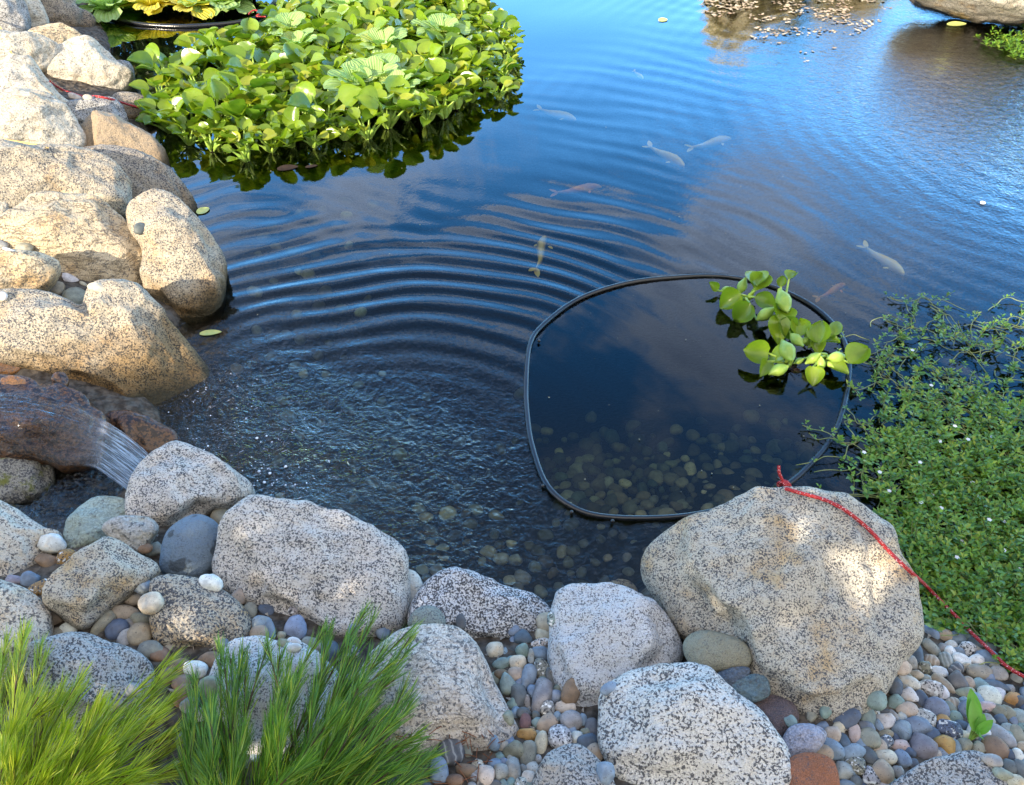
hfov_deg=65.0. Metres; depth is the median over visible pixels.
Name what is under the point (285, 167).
fallen leaf
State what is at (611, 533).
bed stone
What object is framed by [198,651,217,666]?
pebble
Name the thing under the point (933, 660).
pebble
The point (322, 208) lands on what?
bed stone
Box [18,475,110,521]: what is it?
stream channel water
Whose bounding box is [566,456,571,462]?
bed stone
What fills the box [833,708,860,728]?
pebble
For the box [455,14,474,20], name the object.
water hyacinth
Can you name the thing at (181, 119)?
water hyacinth
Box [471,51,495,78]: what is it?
water hyacinth
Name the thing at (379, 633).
pebble
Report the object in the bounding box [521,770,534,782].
pebble
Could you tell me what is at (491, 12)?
water hyacinth
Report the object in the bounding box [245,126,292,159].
water hyacinth
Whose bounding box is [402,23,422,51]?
water hyacinth
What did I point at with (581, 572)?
bed stone
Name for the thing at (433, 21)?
water lettuce
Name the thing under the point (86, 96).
pebble
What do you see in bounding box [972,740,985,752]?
pebble
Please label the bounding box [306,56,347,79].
water hyacinth
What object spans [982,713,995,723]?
pebble
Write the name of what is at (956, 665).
pebble
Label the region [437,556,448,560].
bed stone
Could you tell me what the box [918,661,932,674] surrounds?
pebble
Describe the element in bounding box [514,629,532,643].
pebble
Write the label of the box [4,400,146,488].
stream water
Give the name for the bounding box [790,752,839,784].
rock
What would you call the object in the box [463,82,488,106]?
water hyacinth
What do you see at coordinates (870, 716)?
pebble
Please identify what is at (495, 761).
pebble
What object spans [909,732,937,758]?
pebble
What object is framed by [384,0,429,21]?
water hyacinth
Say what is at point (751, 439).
bed stone
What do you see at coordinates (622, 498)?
bed stone
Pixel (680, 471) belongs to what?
bed stone
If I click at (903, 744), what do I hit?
pebble
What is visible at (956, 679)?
pebble
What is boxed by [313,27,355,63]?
water hyacinth
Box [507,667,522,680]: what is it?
pebble
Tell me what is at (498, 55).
water hyacinth
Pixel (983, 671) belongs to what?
pebble
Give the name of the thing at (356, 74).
water hyacinth
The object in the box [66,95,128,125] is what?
boulder
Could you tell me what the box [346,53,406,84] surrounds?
water lettuce
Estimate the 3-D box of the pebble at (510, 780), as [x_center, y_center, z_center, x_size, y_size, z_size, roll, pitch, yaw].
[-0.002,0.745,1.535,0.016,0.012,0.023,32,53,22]
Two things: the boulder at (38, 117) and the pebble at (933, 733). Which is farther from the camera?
the boulder at (38, 117)
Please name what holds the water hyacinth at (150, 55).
on the pond water at (533, 6)
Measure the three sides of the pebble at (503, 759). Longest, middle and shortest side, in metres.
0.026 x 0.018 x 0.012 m
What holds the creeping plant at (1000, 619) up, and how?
on the ground
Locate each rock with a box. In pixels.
[42,536,160,630]
[63,496,124,547]
[102,515,158,552]
[149,574,251,647]
[531,743,614,784]
[754,694,798,737]
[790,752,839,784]
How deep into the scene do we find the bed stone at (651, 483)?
2.60 m
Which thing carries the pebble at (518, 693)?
on the ground
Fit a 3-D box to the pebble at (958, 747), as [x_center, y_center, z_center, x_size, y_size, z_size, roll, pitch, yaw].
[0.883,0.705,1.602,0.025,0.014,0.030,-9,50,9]
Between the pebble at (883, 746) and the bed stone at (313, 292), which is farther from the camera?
the bed stone at (313, 292)
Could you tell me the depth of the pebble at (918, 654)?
1.81 m
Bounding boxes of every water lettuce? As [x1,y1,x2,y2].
[76,0,137,22]
[118,0,162,16]
[143,0,185,15]
[161,0,214,19]
[177,0,236,15]
[183,0,255,14]
[216,0,233,4]
[217,0,240,11]
[260,11,311,36]
[270,27,322,57]
[318,0,372,14]
[323,61,381,90]
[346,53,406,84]
[351,26,406,55]
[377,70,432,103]
[410,13,470,46]
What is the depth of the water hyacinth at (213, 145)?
3.75 m
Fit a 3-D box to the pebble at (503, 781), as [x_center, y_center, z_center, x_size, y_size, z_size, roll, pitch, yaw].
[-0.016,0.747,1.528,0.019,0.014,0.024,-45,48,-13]
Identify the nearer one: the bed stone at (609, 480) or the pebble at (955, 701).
the pebble at (955, 701)
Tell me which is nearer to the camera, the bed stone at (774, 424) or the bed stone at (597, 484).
the bed stone at (597, 484)
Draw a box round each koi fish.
[529,236,552,276]
[533,104,575,121]
[549,183,601,196]
[633,69,643,79]
[642,141,684,167]
[685,136,730,151]
[813,283,845,301]
[856,240,904,275]
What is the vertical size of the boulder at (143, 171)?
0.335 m
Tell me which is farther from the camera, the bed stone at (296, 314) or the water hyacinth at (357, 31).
the water hyacinth at (357, 31)
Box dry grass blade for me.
[5,139,48,147]
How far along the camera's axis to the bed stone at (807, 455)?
2.78 m
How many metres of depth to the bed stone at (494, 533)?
2.42 m
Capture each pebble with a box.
[0,240,8,247]
[0,292,7,300]
[5,575,19,583]
[15,242,33,250]
[20,571,39,585]
[28,579,46,595]
[34,553,56,566]
[37,533,66,553]
[49,609,62,624]
[50,281,64,294]
[53,627,62,634]
[56,548,75,563]
[59,622,77,632]
[62,273,78,281]
[62,287,85,303]
[68,92,81,98]
[82,94,92,99]
[87,282,103,291]
[90,610,115,634]
[104,618,129,639]
[112,604,138,618]
[116,628,128,644]
[124,593,143,605]
[125,618,133,626]
[125,683,142,695]
[127,622,151,645]
[129,612,148,622]
[134,222,144,234]
[134,580,149,593]
[137,640,162,659]
[138,543,152,553]
[138,591,164,614]
[145,541,160,555]
[150,646,170,661]
[159,667,176,684]
[168,658,188,674]
[171,674,192,689]
[173,684,191,706]
[179,697,199,713]
[183,660,207,677]
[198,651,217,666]
[198,675,218,696]
[199,574,222,590]
[210,508,226,523]
[220,638,228,645]
[231,588,245,603]
[244,602,256,616]
[249,625,268,635]
[251,754,259,761]
[252,615,271,626]
[257,604,273,614]
[265,620,275,637]
[277,631,285,638]
[277,639,287,646]
[284,615,306,638]
[286,643,301,652]
[287,637,300,643]
[288,606,299,615]
[301,636,316,647]
[320,640,338,660]
[344,645,359,658]
[375,627,390,639]
[430,756,448,782]
[437,738,464,766]
[446,774,463,784]
[455,763,476,777]
[456,613,465,629]
[463,745,472,756]
[470,770,476,781]
[472,759,483,768]
[477,765,494,784]
[486,642,503,656]
[488,735,499,750]
[488,758,501,766]
[490,779,501,784]
[492,657,508,668]
[492,672,499,683]
[493,763,508,780]
[494,669,506,679]
[495,752,504,758]
[499,672,516,694]
[499,741,507,750]
[500,757,507,763]
[500,778,508,784]
[502,710,513,725]
[502,740,523,758]
[506,736,514,743]
[506,757,520,779]
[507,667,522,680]
[507,697,517,708]
[507,777,514,784]
[508,625,519,636]
[509,655,526,668]
[510,683,526,707]
[511,706,518,717]
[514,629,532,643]
[515,643,528,656]
[515,777,526,784]
[516,707,531,717]
[517,728,536,740]
[519,713,530,727]
[520,740,536,764]
[520,764,526,770]
[521,664,536,688]
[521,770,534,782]
[524,694,530,706]
[526,761,538,772]
[527,648,533,662]
[527,684,534,696]
[531,638,548,646]
[531,677,552,711]
[531,717,539,727]
[532,646,546,659]
[532,711,539,718]
[534,629,548,638]
[534,658,549,677]
[535,730,547,753]
[535,754,541,762]
[536,612,548,630]
[536,713,557,733]
[540,700,554,714]
[546,667,554,686]
[547,612,554,625]
[548,724,572,748]
[551,690,560,702]
[553,684,560,690]
[554,711,560,721]
[555,701,575,712]
[560,710,582,729]
[561,678,579,703]
[572,731,582,742]
[577,733,597,747]
[580,713,586,725]
[580,728,589,733]
[585,717,597,735]
[587,742,602,760]
[596,761,614,784]
[600,681,615,695]
[784,715,796,727]
[806,711,817,721]
[816,744,833,758]
[817,721,828,728]
[819,706,831,718]
[824,726,840,741]
[824,737,844,760]
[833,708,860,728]
[833,722,845,732]
[835,761,853,779]
[839,732,850,746]
[840,779,854,784]
[844,743,865,759]
[845,757,865,774]
[848,724,860,742]
[849,775,862,784]
[854,706,862,716]
[856,738,865,745]
[858,720,875,729]
[860,709,875,724]
[860,727,881,748]
[862,746,877,764]
[862,765,880,784]
[867,690,887,710]
[872,759,894,783]
[873,739,887,750]
[875,719,883,730]
[875,749,897,764]
[876,713,895,728]
[879,729,893,736]
[880,709,889,712]
[880,734,893,748]
[887,694,904,708]
[888,677,902,695]
[889,709,899,720]
[891,719,911,740]
[892,732,899,740]
[892,739,909,750]
[892,765,903,777]
[894,749,911,767]
[896,701,917,717]
[897,660,911,675]
[898,675,920,690]
[898,711,907,719]
[901,687,918,701]
[904,716,932,733]
[905,747,916,756]
[908,655,917,668]
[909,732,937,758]
[910,670,923,679]
[910,758,918,767]
[912,645,923,661]
[915,690,927,706]
[915,708,936,726]
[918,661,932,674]
[919,679,943,697]
[922,638,940,655]
[922,674,931,679]
[923,696,949,716]
[924,625,939,638]
[924,654,939,665]
[925,726,940,738]
[931,673,954,693]
[932,666,947,676]
[933,734,955,753]
[936,719,962,739]
[937,714,950,721]
[938,629,952,640]
[938,643,947,651]
[938,651,953,668]
[938,747,947,755]
[941,685,949,698]
[944,646,955,655]
[945,640,957,646]
[945,701,956,710]
[946,697,959,707]
[947,661,963,673]
[947,670,968,688]
[949,710,962,720]
[951,631,966,643]
[952,652,971,663]
[954,647,965,654]
[954,739,961,751]
[955,687,975,696]
[955,720,967,728]
[957,699,966,717]
[957,737,972,750]
[958,641,977,655]
[959,696,966,701]
[963,662,970,670]
[963,730,969,737]
[964,629,971,638]
[964,676,974,687]
[966,663,992,678]
[966,724,990,738]
[967,637,983,647]
[969,654,984,663]
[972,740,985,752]
[974,677,988,688]
[974,692,984,701]
[975,649,998,665]
[977,685,1001,704]
[980,701,995,711]
[981,735,1009,759]
[981,753,1002,767]
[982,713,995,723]
[984,642,996,649]
[984,674,994,679]
[984,679,1010,691]
[990,723,1016,748]
[991,665,1008,680]
[991,704,1007,716]
[991,767,1013,780]
[994,714,1007,724]
[995,687,1005,699]
[1000,723,1011,730]
[1002,704,1015,719]
[1002,758,1016,773]
[1004,692,1019,705]
[1005,684,1014,691]
[1006,774,1023,784]
[1008,749,1015,760]
[1009,673,1023,682]
[1009,717,1018,724]
[1010,724,1023,741]
[1012,748,1023,759]
[1014,708,1023,722]
[1014,758,1023,777]
[1015,695,1023,707]
[1017,741,1023,750]
[1019,687,1023,695]
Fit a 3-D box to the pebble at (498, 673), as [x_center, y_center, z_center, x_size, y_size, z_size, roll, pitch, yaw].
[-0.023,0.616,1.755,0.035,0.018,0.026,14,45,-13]
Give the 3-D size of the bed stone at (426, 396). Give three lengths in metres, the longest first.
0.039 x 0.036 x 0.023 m
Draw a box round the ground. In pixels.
[0,0,1023,784]
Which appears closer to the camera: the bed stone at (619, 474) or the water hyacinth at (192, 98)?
the bed stone at (619, 474)
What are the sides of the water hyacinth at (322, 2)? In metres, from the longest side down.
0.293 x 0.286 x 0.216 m
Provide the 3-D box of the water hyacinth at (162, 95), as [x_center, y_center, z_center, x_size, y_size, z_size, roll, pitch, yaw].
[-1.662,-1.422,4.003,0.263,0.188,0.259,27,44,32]
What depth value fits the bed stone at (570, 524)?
2.44 m
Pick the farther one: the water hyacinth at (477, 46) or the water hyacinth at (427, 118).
the water hyacinth at (477, 46)
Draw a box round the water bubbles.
[168,406,306,485]
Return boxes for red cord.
[49,80,137,107]
[248,9,265,16]
[777,465,1023,677]
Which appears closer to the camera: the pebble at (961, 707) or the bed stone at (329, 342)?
the pebble at (961, 707)
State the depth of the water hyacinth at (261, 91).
3.91 m
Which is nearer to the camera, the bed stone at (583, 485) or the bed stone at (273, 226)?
the bed stone at (583, 485)
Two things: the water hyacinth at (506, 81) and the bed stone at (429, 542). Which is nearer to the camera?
the bed stone at (429, 542)
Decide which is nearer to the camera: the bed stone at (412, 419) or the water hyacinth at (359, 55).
the bed stone at (412, 419)
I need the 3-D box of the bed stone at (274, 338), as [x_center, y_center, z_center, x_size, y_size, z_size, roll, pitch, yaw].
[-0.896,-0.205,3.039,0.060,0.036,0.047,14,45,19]
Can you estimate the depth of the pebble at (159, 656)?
1.71 m
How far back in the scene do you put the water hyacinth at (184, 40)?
4.52 m
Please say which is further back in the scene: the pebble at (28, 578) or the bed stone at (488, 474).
the bed stone at (488, 474)
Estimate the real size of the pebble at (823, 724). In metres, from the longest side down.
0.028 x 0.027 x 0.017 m
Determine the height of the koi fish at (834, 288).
0.033 m
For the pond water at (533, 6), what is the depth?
4.68 m
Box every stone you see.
[0,362,20,374]
[0,374,110,473]
[0,375,25,384]
[0,457,55,507]
[51,372,68,385]
[105,409,181,458]
[159,514,217,577]
[231,363,243,373]
[243,274,255,281]
[247,286,262,297]
[251,325,262,335]
[254,251,262,256]
[256,232,270,241]
[265,352,275,360]
[267,222,279,231]
[267,332,281,343]
[269,277,278,284]
[270,242,280,250]
[272,455,284,465]
[275,493,284,497]
[276,183,290,194]
[276,356,285,363]
[276,396,288,405]
[278,298,289,306]
[280,330,291,339]
[281,410,296,421]
[285,246,300,257]
[288,361,301,370]
[291,190,305,203]
[291,310,302,319]
[294,268,301,274]
[294,334,305,345]
[295,209,303,216]
[295,433,303,440]
[298,369,307,377]
[301,268,315,279]
[307,330,320,339]
[308,217,320,227]
[310,289,318,296]
[311,251,321,261]
[312,300,325,312]
[313,350,323,360]
[315,464,325,469]
[317,418,324,426]
[318,205,326,211]
[318,285,334,297]
[322,370,330,377]
[324,339,332,346]
[331,219,344,229]
[335,304,348,314]
[340,211,352,219]
[340,355,347,359]
[343,402,357,414]
[344,241,352,248]
[346,476,358,482]
[347,459,360,469]
[350,496,356,502]
[352,381,364,388]
[354,307,366,317]
[358,253,368,262]
[362,295,371,304]
[364,476,380,486]
[367,201,379,209]
[374,443,383,448]
[377,396,386,404]
[379,371,386,376]
[385,482,399,493]
[390,438,398,444]
[393,448,406,460]
[408,414,417,425]
[408,605,445,625]
[409,569,422,604]
[412,502,425,513]
[416,564,428,574]
[418,512,433,521]
[422,392,430,401]
[422,573,430,580]
[423,524,438,533]
[425,539,434,545]
[426,560,434,564]
[429,564,442,574]
[436,543,448,550]
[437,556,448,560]
[439,506,456,519]
[446,530,462,541]
[453,437,465,447]
[453,484,462,489]
[459,508,471,518]
[462,539,469,543]
[463,519,477,528]
[468,504,482,515]
[469,475,476,480]
[473,433,483,441]
[478,557,485,566]
[480,545,496,558]
[484,470,492,478]
[488,510,504,519]
[489,529,498,538]
[493,552,508,565]
[494,540,503,549]
[495,443,505,454]
[496,478,505,483]
[502,525,513,536]
[503,575,515,584]
[506,540,516,547]
[508,554,522,565]
[511,437,518,444]
[513,581,523,589]
[514,388,522,399]
[514,569,530,585]
[516,499,523,504]
[524,541,534,550]
[528,560,541,572]
[531,423,541,433]
[531,545,545,555]
[534,584,547,598]
[537,529,554,541]
[537,554,553,567]
[541,427,552,435]
[544,460,555,471]
[547,478,554,485]
[547,567,558,578]
[551,499,564,509]
[552,518,559,526]
[553,582,563,590]
[554,448,563,453]
[554,472,567,480]
[557,545,566,558]
[559,481,570,488]
[560,490,572,499]
[561,437,566,442]
[563,518,579,531]
[563,556,574,567]
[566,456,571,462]
[566,469,577,477]
[566,545,580,556]
[566,570,574,576]
[567,498,577,505]
[569,462,583,472]
[570,491,586,504]
[572,473,587,482]
[574,456,583,462]
[576,567,586,577]
[578,437,594,452]
[578,481,589,490]
[578,539,588,547]
[579,498,591,508]
[581,454,594,462]
[582,462,593,472]
[584,488,594,495]
[585,411,596,422]
[585,502,600,512]
[587,465,600,474]
[589,496,599,501]
[590,478,605,490]
[590,558,600,566]
[591,443,602,455]
[593,452,605,463]
[594,499,604,505]
[595,491,605,499]
[596,534,605,542]
[597,524,605,529]
[598,575,609,582]
[599,426,607,438]
[600,504,611,512]
[603,459,613,467]
[603,554,611,561]
[604,429,619,443]
[604,467,614,478]
[604,476,613,489]
[604,493,617,507]
[608,483,622,491]
[608,530,617,536]
[609,507,618,514]
[609,579,637,591]
[611,442,626,452]
[612,458,620,464]
[613,468,627,480]
[613,491,628,504]
[618,532,627,539]
[619,478,631,488]
[622,500,638,514]
[622,552,631,561]
[622,567,634,575]
[624,470,631,477]
[625,420,640,432]
[628,434,645,446]
[628,486,637,494]
[630,475,638,483]
[634,468,642,480]
[635,491,650,500]
[635,510,646,514]
[637,482,647,491]
[640,499,654,510]
[647,470,663,485]
[647,479,657,487]
[648,507,660,514]
[649,463,656,469]
[649,495,658,504]
[651,522,659,527]
[653,454,669,463]
[656,463,669,471]
[657,441,667,451]
[657,507,674,514]
[663,472,679,486]
[664,460,677,467]
[668,491,685,502]
[669,501,683,510]
[670,424,682,434]
[670,466,687,477]
[674,477,688,488]
[677,499,689,508]
[680,455,689,461]
[683,462,696,474]
[683,630,751,672]
[685,483,694,492]
[685,496,694,504]
[686,429,699,441]
[687,443,700,455]
[691,476,698,483]
[696,471,707,478]
[701,503,712,509]
[702,462,714,470]
[703,483,715,489]
[706,433,721,444]
[708,501,717,507]
[712,494,724,503]
[713,459,721,467]
[716,489,734,497]
[717,443,724,450]
[717,666,750,684]
[721,467,733,474]
[722,498,732,502]
[724,439,738,452]
[729,461,740,468]
[729,485,739,489]
[730,674,770,702]
[731,424,740,432]
[733,491,742,496]
[738,455,752,462]
[740,481,756,490]
[743,410,759,423]
[744,474,755,481]
[745,468,762,477]
[748,436,755,443]
[750,446,760,453]
[761,454,772,462]
[766,418,781,430]
[766,439,780,453]
[770,472,779,480]
[772,465,780,471]
[782,418,787,424]
[783,463,792,472]
[783,723,826,755]
[789,465,806,478]
[797,443,813,453]
[799,449,815,464]
[800,428,806,434]
[805,437,819,446]
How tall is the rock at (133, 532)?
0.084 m
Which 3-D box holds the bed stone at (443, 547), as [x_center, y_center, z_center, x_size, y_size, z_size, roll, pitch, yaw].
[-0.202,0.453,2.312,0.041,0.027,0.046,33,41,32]
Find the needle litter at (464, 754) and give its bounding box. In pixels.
[395,726,504,784]
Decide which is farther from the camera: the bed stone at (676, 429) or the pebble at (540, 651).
the bed stone at (676, 429)
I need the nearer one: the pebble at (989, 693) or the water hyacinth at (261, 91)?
the pebble at (989, 693)
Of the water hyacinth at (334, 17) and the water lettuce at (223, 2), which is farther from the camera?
the water lettuce at (223, 2)
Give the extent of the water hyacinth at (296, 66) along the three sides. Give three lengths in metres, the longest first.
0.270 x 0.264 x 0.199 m
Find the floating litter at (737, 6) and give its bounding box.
[704,0,891,61]
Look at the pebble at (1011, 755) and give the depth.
1.57 m
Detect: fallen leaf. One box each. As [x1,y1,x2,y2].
[196,207,209,213]
[200,330,220,335]
[277,164,297,170]
[658,17,667,21]
[947,21,965,25]
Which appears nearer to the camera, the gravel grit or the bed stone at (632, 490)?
the gravel grit
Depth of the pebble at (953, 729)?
1.62 m
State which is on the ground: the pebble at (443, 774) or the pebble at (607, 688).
the pebble at (443, 774)
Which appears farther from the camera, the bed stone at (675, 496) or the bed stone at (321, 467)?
the bed stone at (321, 467)
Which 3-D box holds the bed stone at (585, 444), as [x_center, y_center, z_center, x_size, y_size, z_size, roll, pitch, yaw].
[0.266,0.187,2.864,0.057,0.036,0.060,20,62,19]
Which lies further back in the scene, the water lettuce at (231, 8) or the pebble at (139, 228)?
the water lettuce at (231, 8)
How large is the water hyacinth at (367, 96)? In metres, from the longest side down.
0.362 x 0.356 x 0.253 m
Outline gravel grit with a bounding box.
[24,534,1018,784]
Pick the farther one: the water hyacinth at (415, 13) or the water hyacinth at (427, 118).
the water hyacinth at (415, 13)
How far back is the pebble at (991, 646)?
1.86 m
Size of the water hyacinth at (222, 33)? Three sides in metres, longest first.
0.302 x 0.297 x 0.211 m
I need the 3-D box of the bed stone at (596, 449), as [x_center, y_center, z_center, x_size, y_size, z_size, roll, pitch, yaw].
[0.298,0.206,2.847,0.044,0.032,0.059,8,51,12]
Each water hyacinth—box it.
[127,43,201,86]
[129,75,179,109]
[134,96,170,134]
[135,95,188,139]
[149,89,187,122]
[150,99,213,139]
[155,53,203,75]
[155,78,201,102]
[156,65,228,89]
[163,63,198,94]
[166,114,208,151]
[169,46,206,75]
[173,27,217,67]
[180,60,220,81]
[182,78,253,141]
[188,32,249,67]
[188,123,229,159]
[193,24,243,51]
[194,41,256,69]
[201,89,218,105]
[202,116,244,148]
[203,71,276,115]
[206,68,264,88]
[211,33,262,59]
[215,55,258,90]
[215,93,276,132]
[220,43,291,72]
[220,116,263,156]
[221,131,258,169]
[224,18,274,41]
[228,84,282,131]
[230,26,282,47]
[240,62,295,93]
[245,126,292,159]
[246,110,290,143]
[250,87,287,117]
[254,81,298,104]
[255,44,284,53]
[256,106,305,154]
[257,0,309,15]
[261,21,303,41]
[265,8,310,19]
[267,41,310,69]
[271,100,327,148]
[273,64,314,94]
[274,42,332,83]
[276,79,289,92]
[279,0,312,10]
[280,84,300,119]
[287,81,360,139]
[287,114,341,153]
[291,62,320,82]
[292,12,341,34]
[295,0,329,12]
[297,0,325,18]
[297,0,349,19]
[297,76,326,90]
[299,89,327,133]
[302,40,336,64]
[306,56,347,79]
[308,31,338,51]
[311,65,340,101]
[311,75,352,112]
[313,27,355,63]
[316,18,362,50]
[323,52,353,66]
[325,115,359,147]
[326,57,354,74]
[328,28,365,53]
[331,13,390,42]
[333,101,361,115]
[335,52,366,68]
[336,36,371,58]
[339,14,375,42]
[339,105,388,146]
[342,0,395,24]
[350,42,390,57]
[351,71,410,126]
[353,75,420,138]
[368,47,410,61]
[372,0,413,18]
[373,0,403,19]
[380,56,425,74]
[382,6,442,37]
[382,47,412,65]
[383,19,415,34]
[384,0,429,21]
[384,89,428,128]
[398,77,441,119]
[399,39,442,66]
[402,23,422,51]
[403,26,416,38]
[406,55,452,85]
[408,52,424,65]
[412,57,481,110]
[412,90,447,132]
[414,0,442,10]
[415,4,450,13]
[416,29,476,60]
[416,33,450,54]
[418,82,472,126]
[422,0,441,6]
[429,0,473,10]
[432,2,460,13]
[432,82,479,116]
[438,20,488,50]
[441,51,472,82]
[443,50,490,89]
[444,60,480,102]
[447,0,490,13]
[447,13,477,36]
[450,0,481,23]
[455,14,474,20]
[463,5,496,20]
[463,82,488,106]
[464,31,493,51]
[470,19,489,30]
[470,38,503,55]
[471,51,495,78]
[478,57,521,87]
[479,10,519,43]
[480,70,495,90]
[481,29,523,57]
[482,76,518,105]
[484,11,504,30]
[492,51,522,72]
[496,26,525,52]
[497,71,523,97]
[498,44,522,68]
[709,271,775,322]
[743,339,801,376]
[768,270,810,346]
[793,342,870,385]
[802,320,842,352]
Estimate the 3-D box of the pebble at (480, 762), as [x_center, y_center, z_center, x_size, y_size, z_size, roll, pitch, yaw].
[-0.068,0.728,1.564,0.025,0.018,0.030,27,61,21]
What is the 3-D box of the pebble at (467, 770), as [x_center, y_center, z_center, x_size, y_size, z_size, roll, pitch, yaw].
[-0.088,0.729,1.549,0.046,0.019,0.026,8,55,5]
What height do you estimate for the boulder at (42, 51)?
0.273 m
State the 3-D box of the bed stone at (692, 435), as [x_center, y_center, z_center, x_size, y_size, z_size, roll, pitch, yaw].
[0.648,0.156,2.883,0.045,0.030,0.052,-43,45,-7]
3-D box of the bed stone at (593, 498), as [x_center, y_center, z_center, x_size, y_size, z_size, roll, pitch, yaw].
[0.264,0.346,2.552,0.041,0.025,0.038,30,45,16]
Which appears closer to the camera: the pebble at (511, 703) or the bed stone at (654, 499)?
the pebble at (511, 703)
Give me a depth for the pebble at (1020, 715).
1.67 m
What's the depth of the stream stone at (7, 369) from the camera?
2.45 m
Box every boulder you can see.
[0,0,30,31]
[0,29,59,72]
[0,55,79,124]
[0,87,86,146]
[0,139,132,216]
[0,191,141,282]
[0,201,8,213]
[0,249,60,290]
[0,279,216,416]
[0,500,62,576]
[0,579,53,685]
[23,632,154,733]
[25,0,48,26]
[28,22,81,43]
[40,0,96,26]
[46,35,134,90]
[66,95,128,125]
[81,110,169,166]
[84,144,196,214]
[112,92,148,118]
[117,60,134,75]
[124,440,254,526]
[126,188,227,330]
[209,635,344,763]
[212,495,410,636]
[359,623,518,753]
[407,567,550,637]
[547,582,683,706]
[597,662,790,784]
[640,486,923,720]
[889,750,1007,784]
[916,0,1023,24]
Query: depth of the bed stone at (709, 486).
2.53 m
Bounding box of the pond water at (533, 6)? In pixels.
[15,0,1023,517]
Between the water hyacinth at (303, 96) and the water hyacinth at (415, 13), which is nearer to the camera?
the water hyacinth at (303, 96)
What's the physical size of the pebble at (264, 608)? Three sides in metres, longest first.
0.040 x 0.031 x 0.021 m
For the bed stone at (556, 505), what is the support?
on the ground
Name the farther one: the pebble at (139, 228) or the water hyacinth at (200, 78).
the water hyacinth at (200, 78)
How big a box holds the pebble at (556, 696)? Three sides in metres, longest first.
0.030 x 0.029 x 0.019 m
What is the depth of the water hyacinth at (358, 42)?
4.46 m
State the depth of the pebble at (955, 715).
1.66 m
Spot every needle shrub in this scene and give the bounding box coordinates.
[0,614,198,784]
[166,597,449,784]
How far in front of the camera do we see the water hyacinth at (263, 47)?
4.47 m
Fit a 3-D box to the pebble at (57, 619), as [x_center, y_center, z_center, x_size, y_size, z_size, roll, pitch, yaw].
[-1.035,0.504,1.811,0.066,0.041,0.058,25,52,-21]
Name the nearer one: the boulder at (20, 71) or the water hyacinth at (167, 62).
the boulder at (20, 71)
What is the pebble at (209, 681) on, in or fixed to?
on the boulder at (264, 693)
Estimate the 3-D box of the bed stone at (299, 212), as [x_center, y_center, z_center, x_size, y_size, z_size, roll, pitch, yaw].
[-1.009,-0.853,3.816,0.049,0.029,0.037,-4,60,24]
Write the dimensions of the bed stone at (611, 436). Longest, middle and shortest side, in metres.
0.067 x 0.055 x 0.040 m
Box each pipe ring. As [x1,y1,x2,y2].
[111,0,276,28]
[523,274,851,522]
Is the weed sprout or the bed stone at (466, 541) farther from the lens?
the bed stone at (466, 541)
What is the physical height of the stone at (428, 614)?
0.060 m
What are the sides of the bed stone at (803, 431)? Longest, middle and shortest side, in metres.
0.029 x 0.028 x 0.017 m
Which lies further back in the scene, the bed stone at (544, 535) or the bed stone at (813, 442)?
the bed stone at (813, 442)
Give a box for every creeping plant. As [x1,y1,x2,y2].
[797,290,1023,672]
[974,23,1023,59]
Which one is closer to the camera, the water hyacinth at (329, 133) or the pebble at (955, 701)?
the pebble at (955, 701)
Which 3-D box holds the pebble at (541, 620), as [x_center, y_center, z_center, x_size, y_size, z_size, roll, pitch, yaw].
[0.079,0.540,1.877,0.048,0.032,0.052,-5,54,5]
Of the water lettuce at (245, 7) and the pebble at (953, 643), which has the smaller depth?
the pebble at (953, 643)
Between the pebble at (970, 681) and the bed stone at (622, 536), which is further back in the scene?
the bed stone at (622, 536)
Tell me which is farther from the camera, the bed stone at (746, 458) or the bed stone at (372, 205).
the bed stone at (372, 205)
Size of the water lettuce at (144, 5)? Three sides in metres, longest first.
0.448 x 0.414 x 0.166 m
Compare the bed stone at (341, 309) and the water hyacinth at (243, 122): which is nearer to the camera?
the bed stone at (341, 309)
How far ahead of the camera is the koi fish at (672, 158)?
3.85 m
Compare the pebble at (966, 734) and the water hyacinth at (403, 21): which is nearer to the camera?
the pebble at (966, 734)
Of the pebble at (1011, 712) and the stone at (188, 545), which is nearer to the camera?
the pebble at (1011, 712)
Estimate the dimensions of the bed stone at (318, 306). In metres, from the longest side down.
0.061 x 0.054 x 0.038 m
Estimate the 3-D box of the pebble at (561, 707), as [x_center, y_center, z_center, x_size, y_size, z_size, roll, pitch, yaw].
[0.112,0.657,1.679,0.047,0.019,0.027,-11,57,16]
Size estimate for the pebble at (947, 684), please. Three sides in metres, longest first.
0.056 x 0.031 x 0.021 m
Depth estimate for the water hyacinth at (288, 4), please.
4.97 m
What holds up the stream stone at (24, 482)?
on the ground
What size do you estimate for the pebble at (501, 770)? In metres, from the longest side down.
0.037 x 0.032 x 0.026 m
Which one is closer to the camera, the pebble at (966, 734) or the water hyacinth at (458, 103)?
the pebble at (966, 734)
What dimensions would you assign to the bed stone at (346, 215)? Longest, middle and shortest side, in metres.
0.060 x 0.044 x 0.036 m
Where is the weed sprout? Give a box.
[966,689,992,740]
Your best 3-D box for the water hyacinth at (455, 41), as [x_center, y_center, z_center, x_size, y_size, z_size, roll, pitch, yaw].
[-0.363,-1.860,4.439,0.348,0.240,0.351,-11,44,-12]
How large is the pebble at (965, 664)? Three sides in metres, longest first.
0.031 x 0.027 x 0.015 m
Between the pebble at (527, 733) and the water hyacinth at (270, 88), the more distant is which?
the water hyacinth at (270, 88)
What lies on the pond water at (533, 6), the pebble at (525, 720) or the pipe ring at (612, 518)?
the pipe ring at (612, 518)
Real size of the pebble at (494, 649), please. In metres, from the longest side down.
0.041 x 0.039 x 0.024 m

